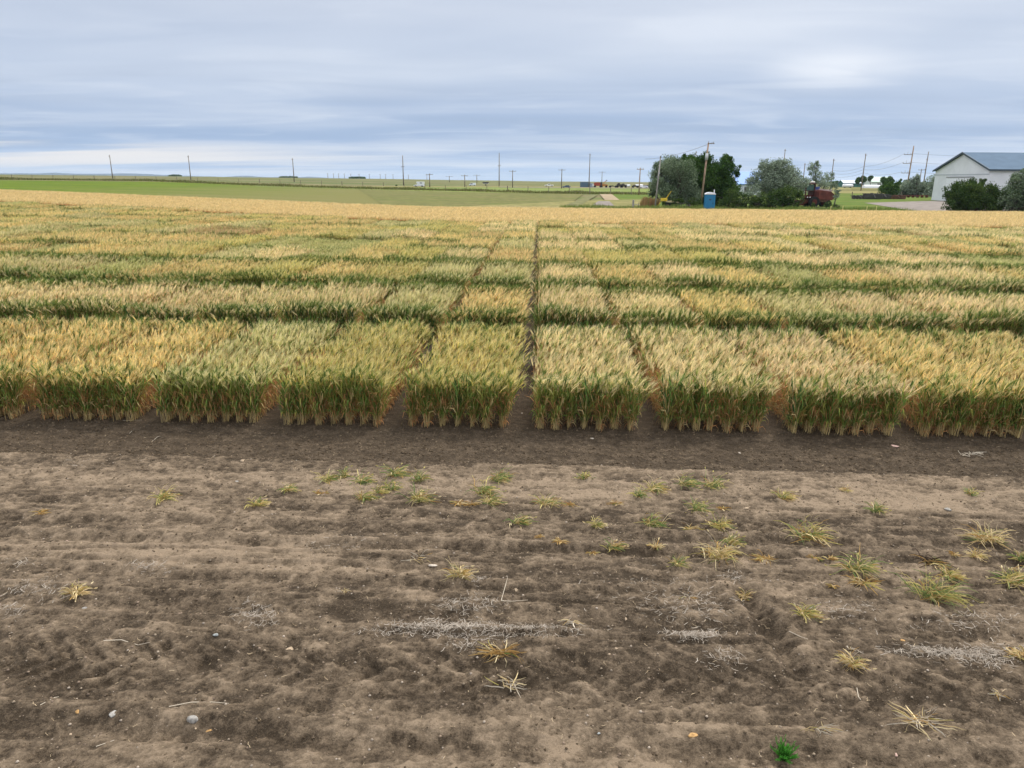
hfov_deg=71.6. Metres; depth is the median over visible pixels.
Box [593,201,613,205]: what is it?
dirt patch
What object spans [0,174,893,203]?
pasture
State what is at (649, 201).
hay bale
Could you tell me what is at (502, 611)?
gravel grit
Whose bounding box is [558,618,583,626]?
grass tuft
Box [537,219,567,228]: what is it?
wheat plot
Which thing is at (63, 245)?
wheat plot
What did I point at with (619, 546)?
grass tuft
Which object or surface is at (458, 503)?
grass tuft
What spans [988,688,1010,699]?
grass tuft
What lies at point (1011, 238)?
wheat plot
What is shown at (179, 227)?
wheat plot
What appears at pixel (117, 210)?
wheat plot
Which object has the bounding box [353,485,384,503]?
grass tuft
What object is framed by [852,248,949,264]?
wheat plot
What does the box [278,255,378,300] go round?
wheat plot
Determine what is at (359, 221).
wheat plot
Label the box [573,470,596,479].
grass tuft
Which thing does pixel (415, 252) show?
wheat plot
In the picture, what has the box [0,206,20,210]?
wheat plot
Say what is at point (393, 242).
wheat plot
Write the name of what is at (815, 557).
grass tuft
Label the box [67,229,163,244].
wheat plot
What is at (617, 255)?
wheat plot
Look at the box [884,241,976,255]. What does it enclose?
wheat plot
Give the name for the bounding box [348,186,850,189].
dry bank
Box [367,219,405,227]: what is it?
wheat plot
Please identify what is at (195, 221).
wheat plot
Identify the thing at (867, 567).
grass tuft
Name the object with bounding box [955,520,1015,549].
grass tuft
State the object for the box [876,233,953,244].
wheat plot
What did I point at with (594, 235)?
wheat plot
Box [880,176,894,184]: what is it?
farm tree
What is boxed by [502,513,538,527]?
grass tuft
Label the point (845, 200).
yard grass
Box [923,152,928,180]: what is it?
transmission pole
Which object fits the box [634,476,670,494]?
grass tuft
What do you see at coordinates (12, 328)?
wheat plot
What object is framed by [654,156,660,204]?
grey pole
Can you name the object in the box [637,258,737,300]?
wheat plot
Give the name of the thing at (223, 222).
wheat plot
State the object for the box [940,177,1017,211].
bush
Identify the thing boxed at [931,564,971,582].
grass tuft
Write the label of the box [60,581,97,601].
grass tuft
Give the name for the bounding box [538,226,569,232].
wheat plot
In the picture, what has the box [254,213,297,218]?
wheat plot
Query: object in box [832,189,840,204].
olive shrub
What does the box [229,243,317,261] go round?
wheat plot
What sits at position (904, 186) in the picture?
silvery bush
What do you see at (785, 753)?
weed plant
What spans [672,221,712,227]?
wheat plot
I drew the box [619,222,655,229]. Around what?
wheat plot
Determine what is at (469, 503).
grass tuft
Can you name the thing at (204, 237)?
wheat plot
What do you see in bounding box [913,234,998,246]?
wheat plot
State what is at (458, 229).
wheat plot
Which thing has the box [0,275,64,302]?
wheat plot
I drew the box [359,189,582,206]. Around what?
crop stubble field
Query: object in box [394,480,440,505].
grass tuft
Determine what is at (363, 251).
wheat plot
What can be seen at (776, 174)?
russian olive tree
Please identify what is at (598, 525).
grass tuft
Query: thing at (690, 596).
grass tuft
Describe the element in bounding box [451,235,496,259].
wheat plot
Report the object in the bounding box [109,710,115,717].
stone
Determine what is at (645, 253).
wheat plot
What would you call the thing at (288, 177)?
windbreak
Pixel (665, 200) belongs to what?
yellow implement
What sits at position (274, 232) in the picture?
wheat plot
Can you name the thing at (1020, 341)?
wheat plot
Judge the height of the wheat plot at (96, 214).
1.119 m
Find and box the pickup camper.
[414,182,424,186]
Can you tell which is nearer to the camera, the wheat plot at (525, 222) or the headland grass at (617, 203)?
the wheat plot at (525, 222)
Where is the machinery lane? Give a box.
[832,190,884,193]
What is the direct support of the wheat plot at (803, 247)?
on the soil
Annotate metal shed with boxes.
[931,152,1023,200]
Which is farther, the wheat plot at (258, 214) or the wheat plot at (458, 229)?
the wheat plot at (258, 214)
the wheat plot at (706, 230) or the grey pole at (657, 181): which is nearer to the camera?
the wheat plot at (706, 230)
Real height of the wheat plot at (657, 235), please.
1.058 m
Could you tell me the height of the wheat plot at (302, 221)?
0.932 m
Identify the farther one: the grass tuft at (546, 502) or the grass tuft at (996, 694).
the grass tuft at (546, 502)
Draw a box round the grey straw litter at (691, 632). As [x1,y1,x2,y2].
[0,457,1023,672]
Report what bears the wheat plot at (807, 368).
on the soil
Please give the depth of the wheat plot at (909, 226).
47.71 m
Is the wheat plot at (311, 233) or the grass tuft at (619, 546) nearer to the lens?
the grass tuft at (619, 546)
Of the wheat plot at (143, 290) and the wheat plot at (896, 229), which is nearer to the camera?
the wheat plot at (143, 290)
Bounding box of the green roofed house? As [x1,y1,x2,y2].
[864,177,887,184]
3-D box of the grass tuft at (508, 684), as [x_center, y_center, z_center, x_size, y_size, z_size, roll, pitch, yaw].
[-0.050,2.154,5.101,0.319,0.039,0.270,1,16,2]
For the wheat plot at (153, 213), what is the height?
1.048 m
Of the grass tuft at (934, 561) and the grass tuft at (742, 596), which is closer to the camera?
the grass tuft at (742, 596)
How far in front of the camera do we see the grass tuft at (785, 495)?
8.14 m
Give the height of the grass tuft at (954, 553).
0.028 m
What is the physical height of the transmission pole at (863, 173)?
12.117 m
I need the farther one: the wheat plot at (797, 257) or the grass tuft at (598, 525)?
the wheat plot at (797, 257)
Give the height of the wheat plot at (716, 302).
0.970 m
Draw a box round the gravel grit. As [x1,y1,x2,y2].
[0,451,1023,767]
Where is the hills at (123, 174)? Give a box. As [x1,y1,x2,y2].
[0,173,212,176]
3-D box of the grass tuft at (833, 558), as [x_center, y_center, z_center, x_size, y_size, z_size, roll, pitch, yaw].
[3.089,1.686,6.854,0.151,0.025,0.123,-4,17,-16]
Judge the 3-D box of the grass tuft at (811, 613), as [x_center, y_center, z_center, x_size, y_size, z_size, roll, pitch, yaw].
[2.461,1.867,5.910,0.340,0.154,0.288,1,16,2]
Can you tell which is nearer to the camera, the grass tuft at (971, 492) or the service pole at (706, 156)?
the grass tuft at (971, 492)
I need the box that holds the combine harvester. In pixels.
[788,181,834,205]
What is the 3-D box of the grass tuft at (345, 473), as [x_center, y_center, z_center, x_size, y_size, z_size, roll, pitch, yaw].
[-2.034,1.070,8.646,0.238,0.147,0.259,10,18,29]
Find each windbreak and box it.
[279,176,297,177]
[349,176,365,178]
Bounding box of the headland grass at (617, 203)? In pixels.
[458,199,642,207]
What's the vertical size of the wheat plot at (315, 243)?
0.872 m
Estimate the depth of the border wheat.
64.18 m
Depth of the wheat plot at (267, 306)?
16.52 m
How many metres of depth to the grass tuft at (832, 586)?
6.38 m
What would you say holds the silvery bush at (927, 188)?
on the yard grass at (845, 200)
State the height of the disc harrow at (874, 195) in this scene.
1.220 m
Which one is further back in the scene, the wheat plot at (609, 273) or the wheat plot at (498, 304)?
the wheat plot at (609, 273)
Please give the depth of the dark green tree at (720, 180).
97.40 m
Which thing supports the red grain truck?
on the dry bank
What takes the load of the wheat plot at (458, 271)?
on the soil
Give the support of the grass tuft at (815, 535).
on the soil
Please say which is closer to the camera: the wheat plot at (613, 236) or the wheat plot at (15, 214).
the wheat plot at (613, 236)
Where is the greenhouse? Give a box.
[862,185,879,187]
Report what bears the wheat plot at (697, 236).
on the soil
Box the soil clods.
[0,416,1023,475]
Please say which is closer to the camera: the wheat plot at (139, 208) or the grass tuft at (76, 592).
the grass tuft at (76, 592)
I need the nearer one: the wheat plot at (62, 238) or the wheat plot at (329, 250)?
the wheat plot at (329, 250)
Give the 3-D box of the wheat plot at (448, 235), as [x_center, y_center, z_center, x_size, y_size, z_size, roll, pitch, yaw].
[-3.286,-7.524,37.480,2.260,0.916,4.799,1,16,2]
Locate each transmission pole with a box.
[499,153,499,185]
[860,154,865,190]
[903,146,913,180]
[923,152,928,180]
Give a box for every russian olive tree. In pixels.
[646,154,703,204]
[744,157,810,198]
[803,161,838,194]
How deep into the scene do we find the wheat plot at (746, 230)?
40.84 m
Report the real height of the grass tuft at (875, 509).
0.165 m
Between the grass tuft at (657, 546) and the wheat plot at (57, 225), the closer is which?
the grass tuft at (657, 546)
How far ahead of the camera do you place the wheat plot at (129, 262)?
22.98 m
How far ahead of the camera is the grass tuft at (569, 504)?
7.97 m
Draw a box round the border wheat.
[0,189,1023,230]
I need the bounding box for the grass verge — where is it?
[262,185,649,192]
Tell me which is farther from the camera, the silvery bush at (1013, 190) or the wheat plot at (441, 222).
the silvery bush at (1013, 190)
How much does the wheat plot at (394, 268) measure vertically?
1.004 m
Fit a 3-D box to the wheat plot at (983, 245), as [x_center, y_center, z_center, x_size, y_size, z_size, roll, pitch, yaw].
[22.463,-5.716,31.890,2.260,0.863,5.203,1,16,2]
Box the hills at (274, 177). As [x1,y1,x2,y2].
[231,176,321,177]
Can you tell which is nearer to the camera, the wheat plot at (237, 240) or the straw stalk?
the straw stalk
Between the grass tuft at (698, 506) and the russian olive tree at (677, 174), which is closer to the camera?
the grass tuft at (698, 506)
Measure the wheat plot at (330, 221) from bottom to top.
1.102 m
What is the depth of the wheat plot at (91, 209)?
54.17 m
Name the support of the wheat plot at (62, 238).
on the soil
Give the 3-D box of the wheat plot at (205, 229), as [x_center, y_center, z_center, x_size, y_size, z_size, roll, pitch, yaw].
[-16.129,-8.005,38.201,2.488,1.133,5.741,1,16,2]
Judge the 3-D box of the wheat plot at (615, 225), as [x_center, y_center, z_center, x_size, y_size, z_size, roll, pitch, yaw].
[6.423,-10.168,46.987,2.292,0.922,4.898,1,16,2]
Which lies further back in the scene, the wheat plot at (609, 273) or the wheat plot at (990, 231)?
the wheat plot at (990, 231)
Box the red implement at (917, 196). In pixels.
[903,195,928,197]
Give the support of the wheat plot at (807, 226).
on the soil
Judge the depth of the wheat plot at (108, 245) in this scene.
28.63 m
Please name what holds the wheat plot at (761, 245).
on the soil
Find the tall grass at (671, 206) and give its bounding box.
[561,202,915,210]
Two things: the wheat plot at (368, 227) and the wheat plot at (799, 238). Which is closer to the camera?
the wheat plot at (799, 238)
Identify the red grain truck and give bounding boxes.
[592,182,601,186]
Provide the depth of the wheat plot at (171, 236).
33.58 m
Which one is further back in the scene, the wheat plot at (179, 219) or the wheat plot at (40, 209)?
the wheat plot at (40, 209)
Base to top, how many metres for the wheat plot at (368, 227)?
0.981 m
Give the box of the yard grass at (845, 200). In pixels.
[612,193,939,209]
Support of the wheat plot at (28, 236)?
on the soil
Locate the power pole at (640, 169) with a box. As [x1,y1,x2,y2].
[637,168,643,194]
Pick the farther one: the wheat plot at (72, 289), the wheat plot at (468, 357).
the wheat plot at (72, 289)
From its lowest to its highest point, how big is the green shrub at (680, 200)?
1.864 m
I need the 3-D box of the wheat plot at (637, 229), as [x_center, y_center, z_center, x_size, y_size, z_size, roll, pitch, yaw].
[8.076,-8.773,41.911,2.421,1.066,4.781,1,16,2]
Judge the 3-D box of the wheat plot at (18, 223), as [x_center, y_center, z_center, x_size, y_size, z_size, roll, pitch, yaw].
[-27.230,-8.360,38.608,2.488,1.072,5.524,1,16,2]
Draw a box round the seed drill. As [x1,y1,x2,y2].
[882,194,891,198]
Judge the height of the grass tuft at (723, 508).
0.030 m
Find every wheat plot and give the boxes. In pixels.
[0,201,36,203]
[0,202,42,206]
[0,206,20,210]
[0,209,16,213]
[0,209,68,217]
[0,211,34,214]
[0,214,73,223]
[0,219,52,229]
[0,220,82,231]
[0,225,56,237]
[0,227,15,231]
[0,228,80,241]
[0,236,14,245]
[0,238,59,251]
[0,241,95,252]
[0,250,19,264]
[0,250,68,266]
[0,250,124,286]
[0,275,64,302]
[0,276,129,320]
[0,311,69,363]
[0,311,159,419]
[1,207,67,212]
[1,214,44,220]
[5,203,59,208]
[23,210,93,216]
[23,314,251,421]
[25,217,97,223]
[26,275,198,333]
[27,229,122,244]
[28,253,175,286]
[30,237,146,257]
[51,203,103,209]
[51,225,108,232]
[53,207,110,212]
[55,211,117,218]
[58,224,139,232]
[63,218,127,226]
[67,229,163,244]
[69,204,126,209]
[80,208,133,212]
[81,213,145,219]
[84,239,193,259]
[88,218,157,226]
[93,254,227,293]
[97,205,145,208]
[97,222,178,234]
[103,209,155,215]
[106,214,171,220]
[107,279,260,336]
[120,231,197,245]
[122,206,165,211]
[123,221,171,226]
[126,210,179,215]
[130,240,233,260]
[138,207,190,212]
[138,223,204,234]
[144,215,194,221]
[144,315,345,422]
[152,232,236,244]
[155,210,204,216]
[155,217,219,225]
[156,256,277,292]
[165,214,222,222]
[167,224,243,234]
[177,212,225,217]
[180,244,272,259]
[192,214,246,224]
[194,278,328,338]
[196,221,237,227]
[199,232,271,247]
[203,212,249,216]
[207,224,273,237]
[211,253,333,300]
[215,219,276,227]
[222,217,276,223]
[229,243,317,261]
[234,212,274,218]
[240,234,314,250]
[246,228,304,240]
[251,222,301,233]
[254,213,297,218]
[254,216,302,224]
[268,314,436,426]
[274,275,394,340]
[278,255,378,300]
[279,227,337,239]
[281,214,319,219]
[282,222,330,231]
[286,218,327,223]
[286,237,348,249]
[291,245,355,269]
[305,214,345,219]
[307,217,350,225]
[311,223,358,230]
[315,227,370,240]
[317,237,381,248]
[332,243,405,265]
[335,217,378,224]
[341,256,431,301]
[342,223,388,232]
[352,228,404,241]
[359,279,464,343]
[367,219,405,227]
[367,236,421,249]
[376,242,447,268]
[387,224,417,231]
[387,227,438,241]
[392,219,429,226]
[399,315,534,428]
[402,255,483,302]
[407,221,449,234]
[417,236,459,247]
[424,219,457,227]
[425,231,468,240]
[429,243,490,279]
[442,224,477,233]
[443,282,533,340]
[450,220,483,229]
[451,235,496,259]
[464,228,502,248]
[466,258,537,290]
[475,225,506,237]
[479,220,510,231]
[484,244,535,267]
[492,237,537,251]
[501,229,536,240]
[506,223,536,233]
[507,219,538,228]
[523,319,659,431]
[528,277,620,338]
[529,259,601,300]
[534,244,588,267]
[536,228,576,241]
[536,238,581,258]
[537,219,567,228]
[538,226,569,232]
[565,220,596,229]
[567,225,604,235]
[571,228,610,241]
[575,239,621,258]
[581,247,641,269]
[586,259,669,306]
[592,223,626,228]
[598,226,634,234]
[601,283,723,346]
[604,232,647,243]
[614,235,669,256]
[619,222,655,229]
[622,318,782,433]
[625,246,687,276]
[627,225,670,234]
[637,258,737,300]
[638,230,680,240]
[645,222,680,228]
[653,237,708,249]
[661,227,697,238]
[668,245,751,265]
[670,283,789,345]
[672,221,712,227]
[672,231,724,243]
[689,225,735,235]
[692,239,752,252]
[697,262,799,302]
[702,223,733,228]
[707,232,764,245]
[718,248,800,272]
[718,319,927,435]
[720,226,771,235]
[725,221,771,229]
[732,239,798,252]
[741,285,877,346]
[744,234,800,244]
[749,260,863,300]
[752,227,803,236]
[754,221,801,228]
[763,250,850,278]
[769,240,837,254]
[772,234,830,243]
[776,226,836,238]
[786,222,834,230]
[804,237,887,252]
[805,249,904,266]
[805,263,933,303]
[809,235,880,244]
[810,228,867,237]
[810,285,966,348]
[814,224,863,231]
[818,322,1023,438]
[836,224,893,231]
[844,228,902,236]
[845,233,919,245]
[851,241,932,259]
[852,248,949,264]
[859,260,997,301]
[863,223,923,232]
[868,230,934,237]
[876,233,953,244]
[877,283,1023,350]
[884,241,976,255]
[890,224,941,230]
[894,249,1002,269]
[898,228,973,237]
[906,259,1023,294]
[912,324,1023,411]
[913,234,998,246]
[917,222,985,230]
[920,238,1023,257]
[934,228,1006,238]
[943,252,1023,265]
[946,234,1023,247]
[949,225,1004,229]
[955,287,1023,311]
[964,244,1023,254]
[966,227,1023,236]
[967,260,1023,280]
[983,233,1023,242]
[988,254,1023,263]
[995,227,1023,234]
[1004,225,1023,229]
[1008,243,1023,250]
[1012,330,1023,359]
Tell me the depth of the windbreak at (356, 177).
1054.98 m
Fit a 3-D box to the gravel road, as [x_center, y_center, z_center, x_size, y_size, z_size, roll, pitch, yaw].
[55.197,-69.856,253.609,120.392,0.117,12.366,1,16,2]
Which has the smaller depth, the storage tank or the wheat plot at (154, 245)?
the wheat plot at (154, 245)
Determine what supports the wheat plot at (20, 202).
on the soil
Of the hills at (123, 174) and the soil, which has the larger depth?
the hills at (123, 174)
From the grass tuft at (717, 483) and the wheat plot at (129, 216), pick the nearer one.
the grass tuft at (717, 483)
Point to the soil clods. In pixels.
(402, 429)
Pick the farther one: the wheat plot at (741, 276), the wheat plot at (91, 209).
the wheat plot at (91, 209)
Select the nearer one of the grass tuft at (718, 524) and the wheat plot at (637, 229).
the grass tuft at (718, 524)
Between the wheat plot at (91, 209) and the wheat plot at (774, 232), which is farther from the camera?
the wheat plot at (91, 209)
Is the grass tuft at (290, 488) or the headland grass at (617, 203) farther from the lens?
the headland grass at (617, 203)
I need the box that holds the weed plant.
[770,735,798,763]
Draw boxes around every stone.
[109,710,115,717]
[187,715,197,723]
[688,732,697,737]
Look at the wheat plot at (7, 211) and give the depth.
50.46 m
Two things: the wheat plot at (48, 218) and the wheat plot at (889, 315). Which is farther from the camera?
the wheat plot at (48, 218)
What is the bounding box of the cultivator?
[889,195,905,198]
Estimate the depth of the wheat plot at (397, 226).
44.02 m
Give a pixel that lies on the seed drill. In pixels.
(886, 196)
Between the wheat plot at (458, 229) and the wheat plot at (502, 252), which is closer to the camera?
the wheat plot at (502, 252)
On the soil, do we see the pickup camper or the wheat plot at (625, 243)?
the wheat plot at (625, 243)
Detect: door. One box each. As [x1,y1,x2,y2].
[706,196,713,208]
[943,177,972,200]
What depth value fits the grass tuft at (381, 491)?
8.25 m
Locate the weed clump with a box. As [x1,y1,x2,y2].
[811,201,839,208]
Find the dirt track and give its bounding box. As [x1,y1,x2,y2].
[600,194,618,199]
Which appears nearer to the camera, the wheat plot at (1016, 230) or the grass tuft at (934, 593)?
the grass tuft at (934, 593)
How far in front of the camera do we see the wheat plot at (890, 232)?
43.18 m
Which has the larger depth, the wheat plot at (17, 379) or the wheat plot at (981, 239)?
the wheat plot at (981, 239)
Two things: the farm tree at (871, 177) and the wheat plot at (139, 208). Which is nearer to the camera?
the wheat plot at (139, 208)
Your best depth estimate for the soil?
6.17 m
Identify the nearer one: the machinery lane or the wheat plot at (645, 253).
the wheat plot at (645, 253)
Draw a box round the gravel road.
[526,187,831,189]
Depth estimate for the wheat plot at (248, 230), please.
37.59 m
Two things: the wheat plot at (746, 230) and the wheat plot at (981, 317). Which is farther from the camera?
the wheat plot at (746, 230)
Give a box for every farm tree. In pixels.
[854,176,866,183]
[868,175,873,184]
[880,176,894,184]
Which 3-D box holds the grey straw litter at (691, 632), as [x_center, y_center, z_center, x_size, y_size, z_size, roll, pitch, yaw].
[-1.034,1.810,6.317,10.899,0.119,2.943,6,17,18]
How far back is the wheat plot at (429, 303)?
16.52 m
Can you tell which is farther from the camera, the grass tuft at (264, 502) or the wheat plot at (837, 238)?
the wheat plot at (837, 238)
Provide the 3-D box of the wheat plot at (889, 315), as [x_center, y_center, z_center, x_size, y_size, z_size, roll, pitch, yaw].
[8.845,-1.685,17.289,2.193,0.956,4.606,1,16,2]
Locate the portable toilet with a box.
[703,190,715,208]
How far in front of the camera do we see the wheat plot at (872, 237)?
36.79 m
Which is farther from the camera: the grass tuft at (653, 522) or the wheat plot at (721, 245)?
the wheat plot at (721, 245)
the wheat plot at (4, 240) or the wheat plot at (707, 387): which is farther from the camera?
the wheat plot at (4, 240)
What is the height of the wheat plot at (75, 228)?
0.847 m
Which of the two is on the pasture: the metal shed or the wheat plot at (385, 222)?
the metal shed
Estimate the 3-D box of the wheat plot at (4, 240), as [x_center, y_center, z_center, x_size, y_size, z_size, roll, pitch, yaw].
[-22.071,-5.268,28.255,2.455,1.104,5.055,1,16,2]
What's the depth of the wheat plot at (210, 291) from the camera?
17.06 m
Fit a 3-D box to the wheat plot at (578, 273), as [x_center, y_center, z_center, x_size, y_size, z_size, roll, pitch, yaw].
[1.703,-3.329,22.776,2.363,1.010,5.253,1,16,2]
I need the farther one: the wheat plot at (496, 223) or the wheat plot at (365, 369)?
the wheat plot at (496, 223)
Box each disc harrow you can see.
[852,195,865,198]
[862,193,882,198]
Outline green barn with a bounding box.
[838,180,863,186]
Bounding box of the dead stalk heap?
[958,451,982,456]
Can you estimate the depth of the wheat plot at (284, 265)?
22.30 m
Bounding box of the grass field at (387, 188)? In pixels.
[0,176,648,194]
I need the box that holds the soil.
[0,231,1023,767]
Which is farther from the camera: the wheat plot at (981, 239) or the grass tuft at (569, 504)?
the wheat plot at (981, 239)
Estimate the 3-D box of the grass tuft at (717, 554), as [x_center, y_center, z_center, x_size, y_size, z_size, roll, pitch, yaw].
[2.031,1.577,6.856,0.614,0.277,0.582,1,16,2]
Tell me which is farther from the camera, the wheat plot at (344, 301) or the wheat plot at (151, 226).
the wheat plot at (151, 226)
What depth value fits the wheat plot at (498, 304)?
16.68 m
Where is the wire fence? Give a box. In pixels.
[11,174,631,193]
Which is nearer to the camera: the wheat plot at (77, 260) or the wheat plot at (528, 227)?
the wheat plot at (77, 260)
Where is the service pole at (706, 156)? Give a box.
[700,141,714,200]
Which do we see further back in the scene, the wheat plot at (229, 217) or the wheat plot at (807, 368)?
the wheat plot at (229, 217)
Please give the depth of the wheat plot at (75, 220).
43.73 m
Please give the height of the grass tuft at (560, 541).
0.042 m
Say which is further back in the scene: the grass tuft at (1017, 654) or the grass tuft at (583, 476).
the grass tuft at (583, 476)
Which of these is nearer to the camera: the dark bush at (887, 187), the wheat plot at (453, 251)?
the wheat plot at (453, 251)
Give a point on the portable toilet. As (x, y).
(709, 200)
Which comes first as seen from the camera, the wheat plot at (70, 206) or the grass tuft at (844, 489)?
the grass tuft at (844, 489)
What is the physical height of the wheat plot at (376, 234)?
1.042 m
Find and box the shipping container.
[580,182,592,186]
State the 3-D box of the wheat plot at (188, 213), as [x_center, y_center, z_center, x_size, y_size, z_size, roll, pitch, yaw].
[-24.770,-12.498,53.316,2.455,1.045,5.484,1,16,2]
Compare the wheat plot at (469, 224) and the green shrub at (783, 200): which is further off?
the green shrub at (783, 200)
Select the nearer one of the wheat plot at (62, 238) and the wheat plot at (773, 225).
the wheat plot at (62, 238)
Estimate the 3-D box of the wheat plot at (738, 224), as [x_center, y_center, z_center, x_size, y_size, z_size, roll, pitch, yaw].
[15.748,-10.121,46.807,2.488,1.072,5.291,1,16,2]
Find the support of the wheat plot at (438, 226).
on the soil
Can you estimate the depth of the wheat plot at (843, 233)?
41.74 m
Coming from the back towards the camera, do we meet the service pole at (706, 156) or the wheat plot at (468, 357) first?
the service pole at (706, 156)
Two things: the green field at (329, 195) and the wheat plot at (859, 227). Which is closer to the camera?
the wheat plot at (859, 227)
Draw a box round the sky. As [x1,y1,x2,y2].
[0,0,1023,182]
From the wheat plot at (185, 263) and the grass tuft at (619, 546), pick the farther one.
the wheat plot at (185, 263)
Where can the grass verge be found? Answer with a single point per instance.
(634, 190)
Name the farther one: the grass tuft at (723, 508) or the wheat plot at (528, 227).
the wheat plot at (528, 227)
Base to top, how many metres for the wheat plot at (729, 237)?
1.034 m
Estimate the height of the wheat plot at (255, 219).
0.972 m
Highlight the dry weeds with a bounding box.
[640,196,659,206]
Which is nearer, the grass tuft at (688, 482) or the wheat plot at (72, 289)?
the grass tuft at (688, 482)
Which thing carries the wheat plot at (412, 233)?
on the soil
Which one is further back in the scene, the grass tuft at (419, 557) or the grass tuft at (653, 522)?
the grass tuft at (653, 522)
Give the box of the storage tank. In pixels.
[842,184,852,187]
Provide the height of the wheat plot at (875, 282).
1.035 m
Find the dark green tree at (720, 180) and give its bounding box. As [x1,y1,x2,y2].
[681,151,742,205]
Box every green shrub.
[662,197,702,207]
[717,188,747,208]
[744,185,805,208]
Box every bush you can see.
[877,179,900,194]
[894,180,912,194]
[906,174,924,196]
[916,174,934,196]
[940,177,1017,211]
[996,168,1023,211]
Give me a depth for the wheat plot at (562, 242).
33.06 m
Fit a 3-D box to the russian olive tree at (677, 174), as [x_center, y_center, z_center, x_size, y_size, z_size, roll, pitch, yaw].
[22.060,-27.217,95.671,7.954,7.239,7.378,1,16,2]
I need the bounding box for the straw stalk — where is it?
[169,702,228,706]
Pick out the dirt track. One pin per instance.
(608, 197)
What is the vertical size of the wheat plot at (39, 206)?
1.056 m
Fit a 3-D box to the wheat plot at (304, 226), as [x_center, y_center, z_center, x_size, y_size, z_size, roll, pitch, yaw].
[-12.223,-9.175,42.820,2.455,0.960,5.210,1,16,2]
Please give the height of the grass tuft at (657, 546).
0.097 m
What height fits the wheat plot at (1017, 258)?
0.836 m
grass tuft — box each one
[28,509,50,515]
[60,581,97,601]
[147,483,179,504]
[244,495,270,508]
[276,482,301,492]
[311,469,339,484]
[313,489,328,495]
[336,465,354,478]
[348,470,376,484]
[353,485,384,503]
[368,484,391,494]
[376,463,411,478]
[380,479,404,491]
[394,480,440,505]
[402,549,431,563]
[406,467,430,481]
[438,556,478,580]
[450,499,464,506]
[461,501,479,506]
[464,475,506,499]
[468,637,526,662]
[473,492,506,508]
[480,463,518,483]
[484,672,526,697]
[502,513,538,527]
[528,493,561,507]
[551,537,567,543]
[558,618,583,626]
[560,501,579,507]
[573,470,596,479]
[582,515,607,528]
[601,537,628,552]
[610,500,622,504]
[627,486,650,497]
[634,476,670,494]
[635,512,673,528]
[646,538,666,549]
[666,555,692,567]
[671,468,709,489]
[679,522,703,529]
[679,592,698,600]
[684,496,715,516]
[692,529,744,569]
[694,467,733,490]
[700,511,737,531]
[717,506,731,509]
[718,531,747,547]
[736,587,755,600]
[750,549,775,566]
[769,487,801,502]
[773,514,841,546]
[788,602,829,622]
[802,722,842,736]
[806,554,824,560]
[821,555,838,560]
[824,547,892,579]
[825,583,839,588]
[830,647,876,672]
[839,485,852,491]
[841,568,884,593]
[863,500,891,513]
[883,563,983,613]
[885,702,963,740]
[912,548,961,574]
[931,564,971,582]
[948,550,959,556]
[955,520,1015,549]
[962,546,991,561]
[964,486,984,496]
[983,561,1023,593]
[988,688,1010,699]
[1002,644,1023,660]
[1007,546,1023,560]
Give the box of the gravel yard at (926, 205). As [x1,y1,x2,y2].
[868,201,998,210]
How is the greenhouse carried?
on the pasture
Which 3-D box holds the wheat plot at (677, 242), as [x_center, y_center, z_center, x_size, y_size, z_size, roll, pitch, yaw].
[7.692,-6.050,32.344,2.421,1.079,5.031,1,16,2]
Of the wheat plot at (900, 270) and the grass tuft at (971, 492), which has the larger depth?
the wheat plot at (900, 270)
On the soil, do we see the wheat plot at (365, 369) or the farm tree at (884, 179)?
the wheat plot at (365, 369)
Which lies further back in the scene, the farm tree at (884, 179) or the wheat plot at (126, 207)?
the farm tree at (884, 179)
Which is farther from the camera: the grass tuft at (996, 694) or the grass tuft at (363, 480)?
the grass tuft at (363, 480)
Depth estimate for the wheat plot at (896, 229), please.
46.50 m
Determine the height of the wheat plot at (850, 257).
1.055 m
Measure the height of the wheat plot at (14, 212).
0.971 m
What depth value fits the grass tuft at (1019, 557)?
6.86 m
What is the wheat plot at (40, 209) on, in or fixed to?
on the soil
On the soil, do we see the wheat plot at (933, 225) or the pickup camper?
the wheat plot at (933, 225)
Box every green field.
[0,180,380,203]
[851,187,919,190]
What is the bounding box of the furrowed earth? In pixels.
[566,195,596,205]
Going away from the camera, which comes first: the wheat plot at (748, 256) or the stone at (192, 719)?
the stone at (192, 719)
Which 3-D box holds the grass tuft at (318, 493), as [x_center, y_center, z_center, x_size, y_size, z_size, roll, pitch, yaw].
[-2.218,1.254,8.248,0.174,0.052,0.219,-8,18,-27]
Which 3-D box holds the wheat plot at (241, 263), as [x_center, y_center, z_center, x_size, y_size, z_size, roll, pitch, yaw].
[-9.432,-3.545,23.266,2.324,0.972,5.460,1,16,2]
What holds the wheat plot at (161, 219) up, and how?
on the soil
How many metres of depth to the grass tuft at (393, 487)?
8.36 m
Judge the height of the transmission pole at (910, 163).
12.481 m
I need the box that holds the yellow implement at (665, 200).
[658,192,677,205]
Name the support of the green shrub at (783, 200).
on the yard grass at (845, 200)
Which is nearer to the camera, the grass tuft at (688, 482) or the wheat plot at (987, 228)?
the grass tuft at (688, 482)
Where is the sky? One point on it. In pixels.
(349, 88)
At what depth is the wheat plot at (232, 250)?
28.35 m
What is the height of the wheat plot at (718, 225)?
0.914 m
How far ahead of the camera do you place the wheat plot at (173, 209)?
58.89 m
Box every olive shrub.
[739,183,764,207]
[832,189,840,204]
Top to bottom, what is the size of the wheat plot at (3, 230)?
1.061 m

